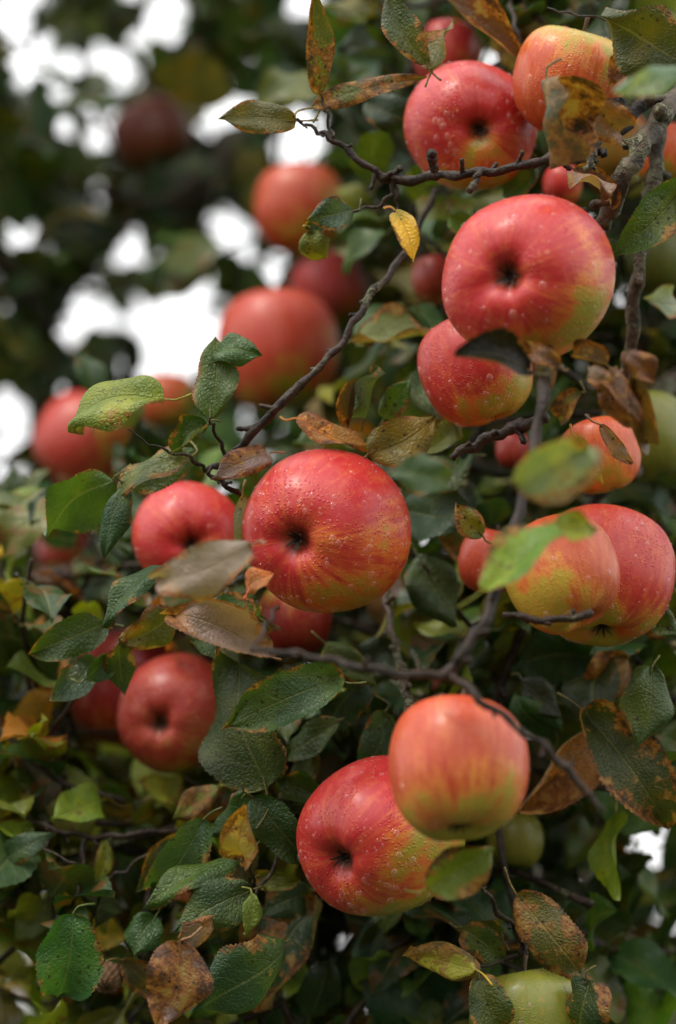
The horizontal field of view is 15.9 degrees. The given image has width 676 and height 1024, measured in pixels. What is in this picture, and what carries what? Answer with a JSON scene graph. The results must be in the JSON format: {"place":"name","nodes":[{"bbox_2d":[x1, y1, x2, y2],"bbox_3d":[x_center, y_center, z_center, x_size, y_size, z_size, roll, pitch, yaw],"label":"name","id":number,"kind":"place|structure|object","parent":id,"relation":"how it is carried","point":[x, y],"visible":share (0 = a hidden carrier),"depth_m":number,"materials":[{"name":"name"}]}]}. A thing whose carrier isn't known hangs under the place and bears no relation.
{"place":"outdoors","nodes":[
{"label":"outdoors","id":0,"kind":"place"},
{"bbox_2d":[0,0,675,1008],"label":"sky","id":1,"kind":"structure","parent":0,"point":[173,333],"materials":[{"name":"white"}]},
{"bbox_2d":[584,116,645,176],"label":"apple","id":2,"kind":"object","parent":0,"point":[609,164],"visible":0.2,"depth_m":1.36,"materials":[{"name":"food"}]},
{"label":"ground","id":3,"kind":"structure","parent":0,"visible":0},
{"bbox_2d":[0,0,675,1023],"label":"apple tree","id":4,"kind":"object","parent":3,"relation":"on","point":[190,896],"visible":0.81,"depth_m":1.28,"materials":[{"name":"green plant"}]},
{"bbox_2d":[36,533,88,565],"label":"apple","id":5,"kind":"object","parent":4,"relation":"hanging from","point":[46,555],"visible":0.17,"depth_m":1.74,"materials":[{"name":"red food"}]},
{"bbox_2d":[32,390,131,481],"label":"apple","id":6,"kind":"object","parent":4,"relation":"hanging from","point":[59,450],"visible":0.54,"depth_m":1.62,"materials":[{"name":"red food"}]},
{"bbox_2d":[96,961,122,993],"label":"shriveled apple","id":7,"kind":"object","parent":4,"relation":"attached to","point":[111,981],"visible":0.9,"depth_m":1.22,"materials":[{"name":"plant"}]},
{"bbox_2d":[69,629,177,749],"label":"apple","id":8,"kind":"object","parent":4,"relation":"hanging from","point":[96,708],"visible":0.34,"depth_m":1.41,"materials":[{"name":"red food"}]},
{"bbox_2d":[110,95,192,176],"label":"apple","id":9,"kind":"object","parent":4,"relation":"hanging from","point":[145,131],"visible":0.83,"depth_m":1.96,"materials":[{"name":"red food"}]},
{"bbox_2d":[117,653,215,773],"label":"apple","id":10,"kind":"object","parent":4,"relation":"hanging from","point":[166,711],"visible":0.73,"depth_m":1.31,"materials":[{"name":"red food"}]},
{"bbox_2d":[141,368,194,429],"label":"apple","id":11,"kind":"object","parent":4,"relation":"hanging from","point":[165,415],"visible":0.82,"depth_m":1.74,"materials":[{"name":"red food"}]},
{"bbox_2d":[132,481,235,581],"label":"apple","id":12,"kind":"object","parent":4,"relation":"hanging from","point":[176,519],"visible":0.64,"depth_m":1.28,"materials":[{"name":"red food"}]},
{"bbox_2d":[217,280,338,410],"bbox_3d":[-0.040,-0.111,1.601,0.083,0.087,0.079,5,-16,-43],"label":"apple","id":13,"kind":"object","parent":4,"relation":"hanging from","point":[291,335],"visible":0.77,"depth_m":1.57,"materials":[{"name":"red food"}]},
{"bbox_2d":[260,590,332,653],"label":"apple","id":14,"kind":"object","parent":4,"relation":"hanging from","point":[297,627],"visible":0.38,"depth_m":1.31,"materials":[{"name":"red food"}]},
{"bbox_2d":[254,155,342,254],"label":"apple","id":15,"kind":"object","parent":4,"relation":"hanging from","point":[289,197],"visible":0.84,"depth_m":1.64,"materials":[{"name":"red food"}]},
{"bbox_2d":[241,448,411,612],"bbox_3d":[-0.004,0.009,1.206,0.083,0.081,0.087,17,15,22],"label":"apple","id":16,"kind":"object","parent":4,"relation":"hanging from","point":[331,528],"visible":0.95,"depth_m":1.17,"materials":[{"name":"red plant"}]},
{"bbox_2d":[290,249,364,322],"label":"apple","id":17,"kind":"object","parent":4,"relation":"hanging from","point":[332,288],"visible":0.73,"depth_m":1.76,"materials":[{"name":"red food"}]},
{"bbox_2d":[296,755,464,918],"bbox_3d":[0.022,0.159,1.195,0.080,0.080,0.085,27,25,27],"label":"apple","id":18,"kind":"object","parent":4,"relation":"hanging from","point":[364,848],"visible":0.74,"depth_m":1.16,"materials":[{"name":"red food"}]},
{"bbox_2d":[411,252,445,303],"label":"apple","id":19,"kind":"object","parent":4,"relation":"hanging from","point":[426,275],"visible":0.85,"depth_m":1.41,"materials":[{"name":"red food"}]},
{"bbox_2d":[414,16,481,80],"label":"apple","id":20,"kind":"object","parent":4,"relation":"hanging from","point":[462,44],"visible":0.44,"depth_m":1.38,"materials":[{"name":"red food"}]},
{"bbox_2d":[389,689,528,840],"bbox_3d":[0.053,0.110,1.072,0.063,0.068,0.065,-11,-28,21],"label":"apple","id":21,"kind":"object","parent":4,"relation":"hanging from","point":[458,767],"visible":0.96,"depth_m":1.05,"materials":[{"name":"red food"}]},
{"bbox_2d":[404,61,536,189],"bbox_3d":[0.069,-0.202,1.265,0.070,0.068,0.073,28,9,-11],"label":"apple","id":22,"kind":"object","parent":4,"relation":"hanging from","point":[470,113],"visible":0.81,"depth_m":1.24,"materials":[{"name":"red food"}]},
{"bbox_2d":[417,319,532,425],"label":"apple","id":23,"kind":"object","parent":4,"relation":"hanging from","point":[460,391],"visible":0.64,"depth_m":1.20,"materials":[{"name":"red food"}]},
{"bbox_2d":[458,525,506,592],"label":"apple","id":24,"kind":"object","parent":4,"relation":"hanging from","point":[472,556],"visible":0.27,"depth_m":1.23,"materials":[{"name":"red food"}]},
{"bbox_2d":[495,433,528,469],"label":"apple","id":25,"kind":"object","parent":4,"relation":"hanging from","point":[511,451],"visible":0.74,"depth_m":1.34,"materials":[{"name":"red food"}]},
{"bbox_2d":[486,813,543,868],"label":"apple","id":26,"kind":"object","parent":4,"relation":"hanging from","point":[523,834],"visible":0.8,"depth_m":1.29,"materials":[{"name":"green food"}]},
{"bbox_2d":[469,954,573,1023],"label":"apple","id":27,"kind":"object","parent":4,"relation":"hanging from","point":[538,996],"visible":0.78,"depth_m":1.18,"materials":[{"name":"green food"}]},
{"bbox_2d":[442,194,615,362],"bbox_3d":[0.090,-0.109,1.136,0.080,0.081,0.085,10,8,19],"label":"apple","id":28,"kind":"object","parent":4,"relation":"hanging from","point":[539,268],"visible":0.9,"depth_m":1.10,"materials":[{"name":"red food"}]},
{"bbox_2d":[505,513,619,634],"bbox_3d":[0.106,0.027,1.152,0.054,0.059,0.056,0,-33,-41],"label":"apple","id":29,"kind":"object","parent":4,"relation":"hanging from","point":[564,576],"visible":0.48,"depth_m":1.13,"materials":[{"name":"yellow food"}]},
{"bbox_2d":[543,164,582,202],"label":"apple","id":30,"kind":"object","parent":4,"relation":"hanging from","point":[555,182],"visible":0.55,"depth_m":1.31,"materials":[{"name":"red food"}]},
{"bbox_2d":[512,17,626,132],"bbox_3d":[0.117,-0.221,1.220,0.057,0.060,0.056,15,3,11],"label":"apple","id":31,"kind":"object","parent":4,"relation":"hanging from","point":[583,54],"visible":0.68,"depth_m":1.20,"materials":[{"name":"food"}]},
{"bbox_2d":[562,414,640,493],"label":"apple","id":32,"kind":"object","parent":4,"relation":"hanging from","point":[617,474],"visible":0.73,"depth_m":1.22,"materials":[{"name":"red food"}]},
{"bbox_2d":[561,504,675,646],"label":"apple","id":33,"kind":"object","parent":4,"relation":"hanging from","point":[644,551],"visible":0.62,"depth_m":1.19,"materials":[{"name":"red food"}]},
{"bbox_2d":[602,390,675,482],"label":"apple","id":34,"kind":"object","parent":4,"relation":"hanging from","point":[658,461],"visible":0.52,"depth_m":1.31,"materials":[{"name":"green food"}]},
{"bbox_2d":[625,233,675,293],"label":"apple","id":35,"kind":"object","parent":4,"relation":"hanging from","point":[660,263],"visible":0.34,"depth_m":1.38,"materials":[{"name":"green food"}]},
{"bbox_2d":[638,123,675,179],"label":"apple","id":36,"kind":"object","parent":4,"relation":"hanging from","point":[670,156],"visible":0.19,"depth_m":1.30,"materials":[{"name":"red food"}]},
{"bbox_2d":[13,543,675,1009],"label":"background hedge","id":37,"kind":"object","parent":3,"relation":"on","point":[25,1005],"depth_m":5.20,"materials":[{"name":"green plant"}]}
]}

